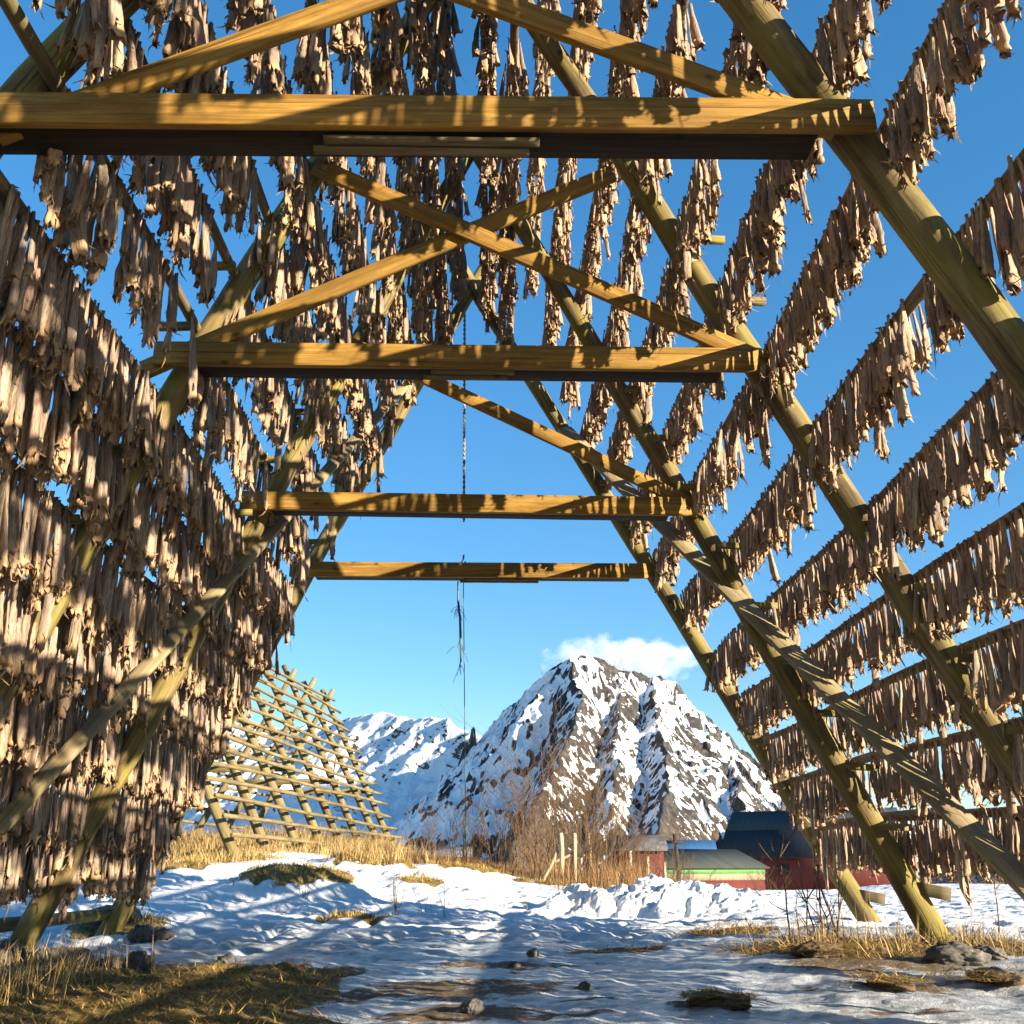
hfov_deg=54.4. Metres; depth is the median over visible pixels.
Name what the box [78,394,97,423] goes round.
dried cod
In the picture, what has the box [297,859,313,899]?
dry weed
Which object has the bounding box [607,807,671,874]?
bare shrub
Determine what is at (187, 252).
dried cod
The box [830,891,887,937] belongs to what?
dry weed
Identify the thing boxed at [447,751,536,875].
bare shrub
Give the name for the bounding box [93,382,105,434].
dried cod
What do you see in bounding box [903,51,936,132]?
dried cod
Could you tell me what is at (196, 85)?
dried cod
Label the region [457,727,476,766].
rock pinnacle
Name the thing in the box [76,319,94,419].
dried cod
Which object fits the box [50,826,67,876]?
dried cod
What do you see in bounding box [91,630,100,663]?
dried cod
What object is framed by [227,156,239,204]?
dried cod
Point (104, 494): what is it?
dried cod
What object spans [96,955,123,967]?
stone
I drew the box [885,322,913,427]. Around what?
dried cod
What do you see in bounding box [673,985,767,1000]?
turf tuft
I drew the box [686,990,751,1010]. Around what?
stone
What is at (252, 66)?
dried cod
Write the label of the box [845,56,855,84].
dried cod
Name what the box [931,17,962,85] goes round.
dried cod
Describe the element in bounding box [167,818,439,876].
tall grass
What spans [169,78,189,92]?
dried cod
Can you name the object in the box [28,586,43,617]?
dried cod
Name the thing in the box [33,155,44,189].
dried cod
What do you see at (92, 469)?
dried cod
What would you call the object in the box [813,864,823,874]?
window
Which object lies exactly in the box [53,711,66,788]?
dried cod
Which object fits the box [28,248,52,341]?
dried cod
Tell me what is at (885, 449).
dried cod
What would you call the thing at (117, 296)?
dried cod
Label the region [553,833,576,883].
fence post
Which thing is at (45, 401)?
dried cod
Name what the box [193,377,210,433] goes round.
dried cod
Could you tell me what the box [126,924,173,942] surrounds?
stone
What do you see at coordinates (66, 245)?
dried cod
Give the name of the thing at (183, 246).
dried cod
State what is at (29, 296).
dried cod
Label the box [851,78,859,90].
dried cod
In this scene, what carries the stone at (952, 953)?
on the ground at (433, 965)
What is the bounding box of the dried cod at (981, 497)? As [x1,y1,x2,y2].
[954,417,986,506]
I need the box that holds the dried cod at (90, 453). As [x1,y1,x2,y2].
[83,419,94,507]
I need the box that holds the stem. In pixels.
[994,874,1000,941]
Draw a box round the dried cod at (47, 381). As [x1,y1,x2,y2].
[41,354,56,397]
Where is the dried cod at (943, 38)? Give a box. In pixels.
[937,7,957,103]
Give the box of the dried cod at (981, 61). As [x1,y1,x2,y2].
[966,26,987,78]
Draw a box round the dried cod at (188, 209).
[179,156,193,228]
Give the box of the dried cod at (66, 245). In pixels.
[53,164,95,259]
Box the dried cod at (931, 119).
[925,85,940,141]
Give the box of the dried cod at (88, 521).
[84,441,99,529]
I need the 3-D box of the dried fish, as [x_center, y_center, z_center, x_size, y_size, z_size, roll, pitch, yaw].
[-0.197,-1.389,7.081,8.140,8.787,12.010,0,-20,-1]
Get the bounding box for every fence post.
[542,833,563,882]
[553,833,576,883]
[569,833,591,876]
[663,862,666,877]
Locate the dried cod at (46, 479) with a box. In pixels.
[44,473,51,485]
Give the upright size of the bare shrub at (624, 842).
3.852 m
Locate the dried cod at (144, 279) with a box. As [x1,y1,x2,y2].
[141,219,149,300]
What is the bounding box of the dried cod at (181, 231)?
[178,164,191,235]
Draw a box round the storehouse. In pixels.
[402,846,473,858]
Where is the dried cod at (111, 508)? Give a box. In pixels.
[107,445,117,533]
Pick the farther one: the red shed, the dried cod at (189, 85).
the red shed
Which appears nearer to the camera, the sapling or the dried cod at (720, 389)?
the dried cod at (720, 389)
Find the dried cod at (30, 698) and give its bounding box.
[24,683,36,708]
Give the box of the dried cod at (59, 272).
[50,253,65,333]
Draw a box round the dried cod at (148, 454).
[143,376,153,463]
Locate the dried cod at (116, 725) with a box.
[107,713,120,737]
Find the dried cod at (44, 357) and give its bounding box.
[34,280,60,362]
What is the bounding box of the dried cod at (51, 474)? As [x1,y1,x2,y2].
[46,401,61,483]
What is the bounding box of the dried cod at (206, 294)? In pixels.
[196,193,216,310]
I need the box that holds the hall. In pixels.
[666,840,716,848]
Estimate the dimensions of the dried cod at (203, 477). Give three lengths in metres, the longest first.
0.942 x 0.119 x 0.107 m
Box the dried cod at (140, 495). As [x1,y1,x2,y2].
[123,475,144,556]
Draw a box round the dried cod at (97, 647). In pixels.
[91,621,109,653]
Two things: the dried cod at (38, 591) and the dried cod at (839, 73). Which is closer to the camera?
the dried cod at (839, 73)
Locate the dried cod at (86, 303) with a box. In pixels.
[84,288,91,329]
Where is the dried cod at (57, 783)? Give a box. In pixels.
[54,696,74,788]
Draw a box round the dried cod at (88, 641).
[83,628,91,651]
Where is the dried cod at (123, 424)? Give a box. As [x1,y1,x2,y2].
[118,341,128,441]
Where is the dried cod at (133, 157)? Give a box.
[120,155,140,165]
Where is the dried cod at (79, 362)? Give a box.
[74,285,85,385]
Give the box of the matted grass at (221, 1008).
[0,956,374,1023]
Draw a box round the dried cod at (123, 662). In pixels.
[118,643,129,679]
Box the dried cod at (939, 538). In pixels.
[934,531,943,547]
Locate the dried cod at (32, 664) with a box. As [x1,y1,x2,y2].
[28,641,36,680]
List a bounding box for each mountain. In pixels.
[49,712,481,840]
[383,655,942,869]
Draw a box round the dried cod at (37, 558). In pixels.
[29,489,43,582]
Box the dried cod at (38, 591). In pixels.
[33,502,43,612]
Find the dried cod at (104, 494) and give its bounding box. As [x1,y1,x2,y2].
[95,437,107,515]
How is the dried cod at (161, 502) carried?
attached to the fish drying rack at (42, 110)
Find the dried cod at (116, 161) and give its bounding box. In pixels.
[110,155,129,173]
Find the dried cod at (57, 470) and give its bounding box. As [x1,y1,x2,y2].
[44,393,61,478]
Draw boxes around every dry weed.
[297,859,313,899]
[380,854,407,914]
[438,893,451,916]
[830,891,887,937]
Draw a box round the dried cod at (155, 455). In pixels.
[147,383,160,482]
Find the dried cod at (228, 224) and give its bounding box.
[223,210,237,232]
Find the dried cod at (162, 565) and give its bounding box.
[155,506,169,588]
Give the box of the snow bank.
[523,873,811,918]
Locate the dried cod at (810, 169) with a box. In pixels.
[806,164,819,179]
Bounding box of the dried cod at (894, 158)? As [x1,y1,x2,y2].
[880,99,909,170]
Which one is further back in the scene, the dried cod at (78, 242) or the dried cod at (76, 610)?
the dried cod at (76, 610)
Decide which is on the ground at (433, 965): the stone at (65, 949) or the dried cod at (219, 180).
the stone at (65, 949)
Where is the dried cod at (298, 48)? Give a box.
[290,2,308,88]
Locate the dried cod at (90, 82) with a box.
[72,56,96,88]
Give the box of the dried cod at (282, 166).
[275,87,292,175]
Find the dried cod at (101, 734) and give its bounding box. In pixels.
[95,723,106,743]
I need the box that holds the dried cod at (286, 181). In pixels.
[277,156,297,191]
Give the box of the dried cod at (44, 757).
[38,700,56,769]
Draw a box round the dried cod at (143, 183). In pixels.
[135,167,145,195]
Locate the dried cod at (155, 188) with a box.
[141,156,166,204]
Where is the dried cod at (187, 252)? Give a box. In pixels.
[173,237,188,258]
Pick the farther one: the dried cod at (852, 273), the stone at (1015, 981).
the stone at (1015, 981)
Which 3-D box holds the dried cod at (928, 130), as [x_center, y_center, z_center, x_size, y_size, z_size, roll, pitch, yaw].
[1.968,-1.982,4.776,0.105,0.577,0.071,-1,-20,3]
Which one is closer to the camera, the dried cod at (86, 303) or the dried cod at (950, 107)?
the dried cod at (950, 107)
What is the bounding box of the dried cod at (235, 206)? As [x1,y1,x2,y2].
[230,156,246,219]
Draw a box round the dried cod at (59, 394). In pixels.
[42,376,62,482]
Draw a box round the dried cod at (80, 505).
[67,500,82,513]
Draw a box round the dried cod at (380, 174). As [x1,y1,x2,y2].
[374,157,385,205]
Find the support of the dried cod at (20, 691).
attached to the fish drying rack at (42, 110)
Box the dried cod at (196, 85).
[190,0,207,92]
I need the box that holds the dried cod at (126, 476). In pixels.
[111,468,130,522]
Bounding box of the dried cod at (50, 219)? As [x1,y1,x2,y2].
[31,155,66,243]
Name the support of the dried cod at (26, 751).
attached to the fish drying rack at (42, 110)
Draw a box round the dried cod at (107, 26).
[89,23,109,68]
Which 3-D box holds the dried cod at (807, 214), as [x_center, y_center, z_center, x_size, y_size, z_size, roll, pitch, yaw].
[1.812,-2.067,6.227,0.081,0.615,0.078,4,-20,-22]
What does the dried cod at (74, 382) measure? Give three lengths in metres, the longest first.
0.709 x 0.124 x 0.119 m
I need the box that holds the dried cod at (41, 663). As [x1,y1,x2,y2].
[32,640,47,689]
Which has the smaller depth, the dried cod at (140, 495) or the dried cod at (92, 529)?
the dried cod at (92, 529)
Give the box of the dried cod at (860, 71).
[847,36,873,88]
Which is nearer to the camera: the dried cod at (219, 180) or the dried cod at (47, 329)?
the dried cod at (47, 329)
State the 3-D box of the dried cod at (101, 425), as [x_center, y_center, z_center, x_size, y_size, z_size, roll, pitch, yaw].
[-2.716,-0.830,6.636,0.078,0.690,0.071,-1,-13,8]
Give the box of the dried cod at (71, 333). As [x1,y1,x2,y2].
[62,274,79,359]
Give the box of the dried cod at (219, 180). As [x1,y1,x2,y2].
[214,170,222,192]
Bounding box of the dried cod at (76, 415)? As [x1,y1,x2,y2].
[69,329,97,425]
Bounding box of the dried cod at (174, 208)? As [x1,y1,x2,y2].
[168,156,181,215]
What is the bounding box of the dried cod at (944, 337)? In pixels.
[935,285,952,347]
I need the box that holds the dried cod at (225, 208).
[219,156,235,217]
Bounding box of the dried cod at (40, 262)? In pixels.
[22,232,46,342]
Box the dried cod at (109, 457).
[106,446,112,513]
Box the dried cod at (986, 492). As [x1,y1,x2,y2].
[970,399,998,495]
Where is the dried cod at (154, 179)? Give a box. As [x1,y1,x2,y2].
[148,88,165,199]
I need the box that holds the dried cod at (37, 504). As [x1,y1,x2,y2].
[24,490,40,579]
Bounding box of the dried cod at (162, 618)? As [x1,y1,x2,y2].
[151,563,171,632]
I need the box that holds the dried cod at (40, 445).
[24,379,45,460]
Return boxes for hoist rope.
[461,313,465,844]
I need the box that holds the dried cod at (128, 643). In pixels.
[119,576,139,668]
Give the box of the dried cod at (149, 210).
[144,197,157,219]
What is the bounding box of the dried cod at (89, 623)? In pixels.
[83,540,105,631]
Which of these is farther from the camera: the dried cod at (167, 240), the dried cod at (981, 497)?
the dried cod at (167, 240)
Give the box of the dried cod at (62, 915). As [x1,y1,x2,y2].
[53,892,68,924]
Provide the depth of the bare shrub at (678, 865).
25.53 m
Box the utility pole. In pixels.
[667,834,690,880]
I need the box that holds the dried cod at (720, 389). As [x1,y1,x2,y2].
[715,373,727,400]
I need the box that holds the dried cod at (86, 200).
[84,155,106,219]
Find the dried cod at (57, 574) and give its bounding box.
[50,500,68,591]
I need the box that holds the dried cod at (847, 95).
[844,80,853,98]
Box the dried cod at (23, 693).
[21,683,26,701]
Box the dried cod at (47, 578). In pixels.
[43,505,62,594]
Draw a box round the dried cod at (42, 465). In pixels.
[40,389,69,467]
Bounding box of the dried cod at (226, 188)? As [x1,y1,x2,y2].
[212,157,235,202]
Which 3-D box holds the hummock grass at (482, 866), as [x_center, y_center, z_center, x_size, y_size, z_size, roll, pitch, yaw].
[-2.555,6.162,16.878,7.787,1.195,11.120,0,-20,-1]
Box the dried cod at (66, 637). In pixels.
[62,617,70,647]
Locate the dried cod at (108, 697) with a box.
[103,635,119,705]
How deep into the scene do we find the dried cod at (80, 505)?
6.67 m
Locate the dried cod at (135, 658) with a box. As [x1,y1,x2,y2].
[126,586,144,702]
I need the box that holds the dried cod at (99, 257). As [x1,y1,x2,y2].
[85,177,122,273]
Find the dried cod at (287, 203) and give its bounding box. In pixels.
[280,187,293,215]
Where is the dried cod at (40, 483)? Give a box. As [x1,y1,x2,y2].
[36,468,45,491]
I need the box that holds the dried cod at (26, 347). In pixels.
[17,336,33,364]
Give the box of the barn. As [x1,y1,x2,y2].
[720,807,900,889]
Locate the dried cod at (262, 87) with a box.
[258,68,264,93]
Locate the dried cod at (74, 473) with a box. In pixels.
[70,420,80,487]
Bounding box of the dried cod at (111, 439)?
[107,354,134,446]
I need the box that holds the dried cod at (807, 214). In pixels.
[797,179,812,224]
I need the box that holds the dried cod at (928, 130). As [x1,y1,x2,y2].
[914,47,936,143]
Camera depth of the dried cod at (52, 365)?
5.75 m
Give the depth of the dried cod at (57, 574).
6.67 m
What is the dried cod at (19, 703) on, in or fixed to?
attached to the fish drying rack at (42, 110)
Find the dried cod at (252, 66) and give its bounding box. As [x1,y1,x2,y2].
[241,17,260,86]
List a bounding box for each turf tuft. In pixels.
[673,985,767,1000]
[777,939,863,951]
[842,968,937,983]
[920,962,1023,981]
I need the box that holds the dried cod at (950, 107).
[938,51,957,140]
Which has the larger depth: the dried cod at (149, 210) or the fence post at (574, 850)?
the fence post at (574, 850)
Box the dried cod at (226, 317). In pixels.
[223,276,229,325]
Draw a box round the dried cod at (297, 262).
[290,214,305,295]
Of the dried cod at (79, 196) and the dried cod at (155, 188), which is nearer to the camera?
the dried cod at (79, 196)
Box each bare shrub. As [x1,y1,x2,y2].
[398,818,461,857]
[399,788,443,853]
[431,788,497,863]
[442,707,582,881]
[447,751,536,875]
[465,655,661,876]
[510,676,661,883]
[551,729,663,881]
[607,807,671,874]
[637,831,695,881]
[661,861,728,883]
[744,853,790,889]
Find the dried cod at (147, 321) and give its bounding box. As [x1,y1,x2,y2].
[141,256,155,348]
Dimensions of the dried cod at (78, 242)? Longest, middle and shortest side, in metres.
0.935 x 0.222 x 0.156 m
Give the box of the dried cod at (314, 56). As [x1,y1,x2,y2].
[308,31,320,81]
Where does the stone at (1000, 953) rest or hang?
on the ground at (433, 965)
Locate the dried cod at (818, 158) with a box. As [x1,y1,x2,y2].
[813,138,824,180]
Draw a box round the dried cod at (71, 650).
[63,571,90,662]
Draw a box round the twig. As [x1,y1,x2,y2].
[786,894,800,946]
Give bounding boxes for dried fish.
[0,0,1023,919]
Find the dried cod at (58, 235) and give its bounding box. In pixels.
[49,155,86,252]
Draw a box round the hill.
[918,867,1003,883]
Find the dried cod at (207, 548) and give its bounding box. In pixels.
[202,466,212,557]
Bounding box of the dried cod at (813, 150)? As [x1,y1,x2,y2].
[806,139,824,165]
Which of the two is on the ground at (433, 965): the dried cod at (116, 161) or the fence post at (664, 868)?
the fence post at (664, 868)
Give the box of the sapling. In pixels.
[754,821,846,942]
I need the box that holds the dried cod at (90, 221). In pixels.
[73,201,95,273]
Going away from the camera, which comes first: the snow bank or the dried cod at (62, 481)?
the dried cod at (62, 481)
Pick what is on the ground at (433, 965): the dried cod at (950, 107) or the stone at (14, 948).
the stone at (14, 948)
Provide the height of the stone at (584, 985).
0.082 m
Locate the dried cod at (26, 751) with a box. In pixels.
[16,692,39,769]
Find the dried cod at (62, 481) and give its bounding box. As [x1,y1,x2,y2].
[56,475,70,486]
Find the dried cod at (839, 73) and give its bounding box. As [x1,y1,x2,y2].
[827,4,848,82]
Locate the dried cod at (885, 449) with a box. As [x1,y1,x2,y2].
[877,425,890,463]
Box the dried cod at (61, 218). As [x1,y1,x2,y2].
[58,155,83,224]
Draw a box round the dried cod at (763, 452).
[759,435,772,468]
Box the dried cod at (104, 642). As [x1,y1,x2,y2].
[100,625,108,651]
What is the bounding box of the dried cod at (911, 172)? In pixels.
[903,160,918,184]
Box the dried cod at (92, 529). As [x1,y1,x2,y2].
[83,433,107,543]
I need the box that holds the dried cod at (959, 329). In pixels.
[951,321,964,335]
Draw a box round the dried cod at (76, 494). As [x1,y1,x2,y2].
[73,429,84,500]
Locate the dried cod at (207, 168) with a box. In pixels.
[194,156,217,190]
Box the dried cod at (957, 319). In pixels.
[954,311,963,325]
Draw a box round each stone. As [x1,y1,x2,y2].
[0,939,27,970]
[27,946,98,967]
[89,905,142,928]
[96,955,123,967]
[122,950,152,971]
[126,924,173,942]
[217,954,235,963]
[460,998,484,1014]
[508,961,520,967]
[526,948,538,956]
[578,981,590,989]
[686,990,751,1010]
[791,939,844,958]
[864,977,915,991]
[921,941,991,966]
[964,967,1023,986]
[972,944,1008,960]
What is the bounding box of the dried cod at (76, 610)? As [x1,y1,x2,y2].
[67,570,88,627]
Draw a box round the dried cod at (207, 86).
[199,9,213,92]
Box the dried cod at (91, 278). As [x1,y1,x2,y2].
[86,251,109,286]
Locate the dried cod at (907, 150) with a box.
[894,80,915,166]
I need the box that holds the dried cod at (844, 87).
[824,15,851,93]
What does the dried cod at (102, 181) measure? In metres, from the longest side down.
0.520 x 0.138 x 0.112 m
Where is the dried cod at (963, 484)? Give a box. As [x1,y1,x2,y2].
[953,411,970,503]
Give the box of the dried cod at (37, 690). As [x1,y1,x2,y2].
[35,683,42,709]
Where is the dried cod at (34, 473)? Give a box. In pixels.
[21,404,60,479]
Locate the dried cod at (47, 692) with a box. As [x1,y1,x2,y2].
[39,618,61,703]
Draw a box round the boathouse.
[598,849,769,889]
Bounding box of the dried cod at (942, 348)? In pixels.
[927,306,949,366]
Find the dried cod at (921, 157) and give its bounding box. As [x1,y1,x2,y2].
[903,76,929,166]
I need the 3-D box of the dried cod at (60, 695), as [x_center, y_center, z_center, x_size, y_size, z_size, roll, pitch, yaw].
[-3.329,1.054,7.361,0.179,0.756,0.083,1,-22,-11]
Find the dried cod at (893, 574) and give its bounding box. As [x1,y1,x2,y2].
[886,482,901,583]
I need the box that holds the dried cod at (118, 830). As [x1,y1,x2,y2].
[110,783,128,849]
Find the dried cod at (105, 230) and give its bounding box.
[95,168,115,254]
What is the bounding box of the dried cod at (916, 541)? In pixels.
[903,462,924,551]
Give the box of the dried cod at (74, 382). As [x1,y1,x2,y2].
[62,300,82,390]
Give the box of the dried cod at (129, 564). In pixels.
[121,484,154,578]
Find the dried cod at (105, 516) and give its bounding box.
[102,502,108,521]
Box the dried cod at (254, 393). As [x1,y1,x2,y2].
[250,330,263,400]
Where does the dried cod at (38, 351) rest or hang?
attached to the fish drying rack at (42, 110)
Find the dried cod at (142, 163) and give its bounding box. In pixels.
[134,91,158,173]
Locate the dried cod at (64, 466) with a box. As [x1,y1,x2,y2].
[54,422,72,480]
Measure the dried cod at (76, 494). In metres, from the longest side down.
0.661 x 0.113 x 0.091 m
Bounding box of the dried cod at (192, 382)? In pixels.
[187,309,198,410]
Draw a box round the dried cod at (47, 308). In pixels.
[24,248,57,342]
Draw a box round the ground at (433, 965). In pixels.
[0,849,1023,1023]
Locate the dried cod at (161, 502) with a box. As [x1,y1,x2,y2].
[153,475,167,518]
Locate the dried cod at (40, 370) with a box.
[30,345,50,385]
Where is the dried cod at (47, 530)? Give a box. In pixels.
[27,491,54,586]
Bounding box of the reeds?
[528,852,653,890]
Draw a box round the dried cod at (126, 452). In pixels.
[122,373,132,458]
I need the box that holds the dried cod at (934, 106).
[926,35,940,125]
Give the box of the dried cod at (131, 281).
[120,211,146,296]
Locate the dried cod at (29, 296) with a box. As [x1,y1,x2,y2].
[19,226,41,324]
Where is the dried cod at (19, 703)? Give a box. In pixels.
[15,637,49,709]
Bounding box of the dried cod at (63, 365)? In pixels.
[57,269,74,394]
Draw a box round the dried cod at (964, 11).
[962,5,982,85]
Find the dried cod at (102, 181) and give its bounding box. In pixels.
[92,155,117,216]
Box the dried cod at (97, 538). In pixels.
[89,522,106,546]
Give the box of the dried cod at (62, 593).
[60,524,76,600]
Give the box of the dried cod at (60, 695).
[46,680,67,703]
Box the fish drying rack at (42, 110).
[0,0,1023,955]
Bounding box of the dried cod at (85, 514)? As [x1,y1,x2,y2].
[77,502,91,523]
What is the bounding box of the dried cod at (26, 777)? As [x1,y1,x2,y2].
[18,689,41,793]
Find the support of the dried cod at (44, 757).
attached to the fish drying rack at (42, 110)
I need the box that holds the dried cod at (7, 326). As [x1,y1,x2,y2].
[0,232,41,331]
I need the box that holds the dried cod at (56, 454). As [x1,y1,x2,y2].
[47,387,63,481]
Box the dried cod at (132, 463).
[119,384,139,472]
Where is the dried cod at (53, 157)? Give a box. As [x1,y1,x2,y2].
[42,88,71,169]
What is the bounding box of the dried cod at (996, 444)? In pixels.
[982,389,1010,470]
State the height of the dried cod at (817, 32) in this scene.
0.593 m
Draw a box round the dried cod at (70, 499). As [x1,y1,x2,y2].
[67,485,80,511]
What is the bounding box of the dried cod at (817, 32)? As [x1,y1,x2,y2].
[815,29,818,44]
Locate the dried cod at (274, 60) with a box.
[265,0,284,78]
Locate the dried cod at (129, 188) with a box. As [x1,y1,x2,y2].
[118,160,149,201]
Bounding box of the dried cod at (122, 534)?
[114,500,133,547]
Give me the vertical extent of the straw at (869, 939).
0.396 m
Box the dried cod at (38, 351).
[21,265,72,366]
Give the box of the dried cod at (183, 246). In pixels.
[174,168,195,256]
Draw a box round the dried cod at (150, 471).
[144,460,156,487]
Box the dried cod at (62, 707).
[47,674,74,720]
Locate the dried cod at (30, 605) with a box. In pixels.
[23,509,44,623]
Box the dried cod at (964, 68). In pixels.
[941,2,975,88]
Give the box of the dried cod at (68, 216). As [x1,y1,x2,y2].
[65,155,93,225]
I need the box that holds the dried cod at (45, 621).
[28,592,55,654]
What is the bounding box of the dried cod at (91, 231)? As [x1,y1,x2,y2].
[67,214,96,250]
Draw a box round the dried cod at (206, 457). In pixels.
[202,430,213,474]
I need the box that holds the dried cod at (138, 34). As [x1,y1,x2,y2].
[134,31,140,49]
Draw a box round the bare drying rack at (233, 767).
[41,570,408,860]
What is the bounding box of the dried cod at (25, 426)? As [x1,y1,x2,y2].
[10,374,34,468]
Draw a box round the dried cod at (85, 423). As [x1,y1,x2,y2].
[71,398,93,432]
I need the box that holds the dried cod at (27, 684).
[25,676,32,692]
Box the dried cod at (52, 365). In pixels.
[46,278,85,379]
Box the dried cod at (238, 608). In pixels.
[232,590,242,622]
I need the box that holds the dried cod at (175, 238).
[165,156,185,252]
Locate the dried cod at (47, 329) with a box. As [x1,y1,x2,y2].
[41,252,57,343]
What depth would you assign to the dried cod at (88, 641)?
7.61 m
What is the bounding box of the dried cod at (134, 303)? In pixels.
[128,231,142,315]
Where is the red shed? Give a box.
[607,835,667,877]
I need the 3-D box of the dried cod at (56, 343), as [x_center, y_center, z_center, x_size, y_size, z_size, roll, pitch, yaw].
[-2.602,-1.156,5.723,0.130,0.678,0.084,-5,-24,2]
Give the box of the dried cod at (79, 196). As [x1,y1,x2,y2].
[70,155,92,220]
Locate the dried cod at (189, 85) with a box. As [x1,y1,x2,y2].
[188,77,191,92]
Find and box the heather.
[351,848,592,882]
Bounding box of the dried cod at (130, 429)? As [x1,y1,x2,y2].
[124,357,137,449]
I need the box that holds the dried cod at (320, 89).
[312,29,324,93]
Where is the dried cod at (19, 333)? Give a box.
[13,325,25,345]
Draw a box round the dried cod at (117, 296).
[110,278,127,304]
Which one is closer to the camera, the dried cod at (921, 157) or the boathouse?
the dried cod at (921, 157)
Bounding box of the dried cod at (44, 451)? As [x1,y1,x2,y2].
[39,426,48,466]
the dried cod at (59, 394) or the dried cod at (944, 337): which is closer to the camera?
the dried cod at (944, 337)
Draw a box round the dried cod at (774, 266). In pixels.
[768,235,781,287]
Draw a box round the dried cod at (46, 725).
[20,700,52,776]
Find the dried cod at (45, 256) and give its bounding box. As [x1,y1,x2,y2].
[13,238,52,331]
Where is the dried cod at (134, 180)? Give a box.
[122,155,144,203]
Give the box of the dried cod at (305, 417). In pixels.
[301,392,310,434]
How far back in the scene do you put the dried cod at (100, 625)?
7.53 m
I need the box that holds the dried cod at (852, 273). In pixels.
[846,249,862,284]
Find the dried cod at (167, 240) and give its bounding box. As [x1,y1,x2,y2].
[161,233,172,248]
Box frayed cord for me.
[446,581,467,681]
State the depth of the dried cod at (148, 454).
6.94 m
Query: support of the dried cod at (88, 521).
attached to the fish drying rack at (42, 110)
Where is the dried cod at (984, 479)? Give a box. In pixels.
[970,391,998,490]
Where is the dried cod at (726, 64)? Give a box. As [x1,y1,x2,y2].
[722,47,730,74]
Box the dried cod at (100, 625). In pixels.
[94,544,112,638]
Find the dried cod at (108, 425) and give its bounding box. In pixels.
[98,372,114,438]
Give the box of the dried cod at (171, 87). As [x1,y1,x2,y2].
[163,83,178,92]
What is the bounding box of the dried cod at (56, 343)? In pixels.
[47,268,67,362]
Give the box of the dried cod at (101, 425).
[98,344,110,433]
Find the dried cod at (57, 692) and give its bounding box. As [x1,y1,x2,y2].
[53,611,67,700]
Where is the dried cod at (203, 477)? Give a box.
[198,437,219,485]
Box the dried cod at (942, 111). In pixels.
[922,43,952,125]
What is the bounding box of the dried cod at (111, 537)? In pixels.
[103,527,117,546]
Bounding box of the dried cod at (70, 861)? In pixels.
[65,784,85,869]
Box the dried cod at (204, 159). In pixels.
[197,156,210,167]
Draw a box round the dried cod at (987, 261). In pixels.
[976,197,995,280]
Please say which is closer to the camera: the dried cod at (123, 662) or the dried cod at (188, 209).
the dried cod at (188, 209)
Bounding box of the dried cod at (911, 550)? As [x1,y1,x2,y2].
[905,464,915,556]
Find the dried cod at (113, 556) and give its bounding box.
[106,527,119,571]
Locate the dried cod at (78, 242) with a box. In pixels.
[64,155,94,269]
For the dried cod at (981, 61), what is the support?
attached to the fish drying rack at (42, 110)
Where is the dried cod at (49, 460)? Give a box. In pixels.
[40,373,60,477]
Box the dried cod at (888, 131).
[883,108,907,187]
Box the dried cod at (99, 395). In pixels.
[95,320,110,404]
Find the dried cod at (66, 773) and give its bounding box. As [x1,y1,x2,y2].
[59,704,71,783]
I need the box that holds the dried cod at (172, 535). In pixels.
[169,503,179,544]
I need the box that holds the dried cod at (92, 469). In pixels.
[78,409,95,503]
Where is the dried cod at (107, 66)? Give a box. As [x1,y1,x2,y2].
[100,29,116,80]
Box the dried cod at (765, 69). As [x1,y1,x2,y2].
[753,56,769,79]
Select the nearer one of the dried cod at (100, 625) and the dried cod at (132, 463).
the dried cod at (132, 463)
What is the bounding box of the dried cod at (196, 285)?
[193,208,213,288]
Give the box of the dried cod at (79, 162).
[71,155,80,223]
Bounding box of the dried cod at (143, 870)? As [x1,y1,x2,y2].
[137,855,148,893]
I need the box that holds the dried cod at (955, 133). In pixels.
[947,96,961,143]
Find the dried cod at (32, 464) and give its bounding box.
[22,451,40,473]
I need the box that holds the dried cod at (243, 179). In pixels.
[237,156,247,203]
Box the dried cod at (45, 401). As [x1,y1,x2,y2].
[41,391,49,442]
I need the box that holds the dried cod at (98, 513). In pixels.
[90,435,103,529]
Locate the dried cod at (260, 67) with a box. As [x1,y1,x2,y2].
[256,0,268,80]
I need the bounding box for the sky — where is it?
[0,0,1023,829]
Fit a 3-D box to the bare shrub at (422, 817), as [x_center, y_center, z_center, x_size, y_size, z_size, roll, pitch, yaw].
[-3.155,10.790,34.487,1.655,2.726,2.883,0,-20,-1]
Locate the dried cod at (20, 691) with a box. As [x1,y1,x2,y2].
[17,677,26,697]
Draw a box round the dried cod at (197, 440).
[183,403,212,457]
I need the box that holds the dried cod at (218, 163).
[212,156,225,175]
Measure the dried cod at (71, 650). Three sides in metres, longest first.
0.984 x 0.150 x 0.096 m
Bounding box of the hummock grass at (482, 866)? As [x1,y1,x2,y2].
[67,845,569,926]
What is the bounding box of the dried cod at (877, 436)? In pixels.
[872,358,887,459]
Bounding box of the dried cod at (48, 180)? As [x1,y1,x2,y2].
[39,165,56,208]
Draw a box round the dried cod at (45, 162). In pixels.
[40,155,53,172]
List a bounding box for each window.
[777,865,788,874]
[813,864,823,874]
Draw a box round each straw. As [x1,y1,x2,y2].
[560,924,771,953]
[645,908,1023,962]
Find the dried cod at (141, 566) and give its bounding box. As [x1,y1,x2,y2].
[131,488,152,579]
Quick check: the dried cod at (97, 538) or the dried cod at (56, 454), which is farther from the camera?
the dried cod at (97, 538)
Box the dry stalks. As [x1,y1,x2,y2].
[0,922,162,1006]

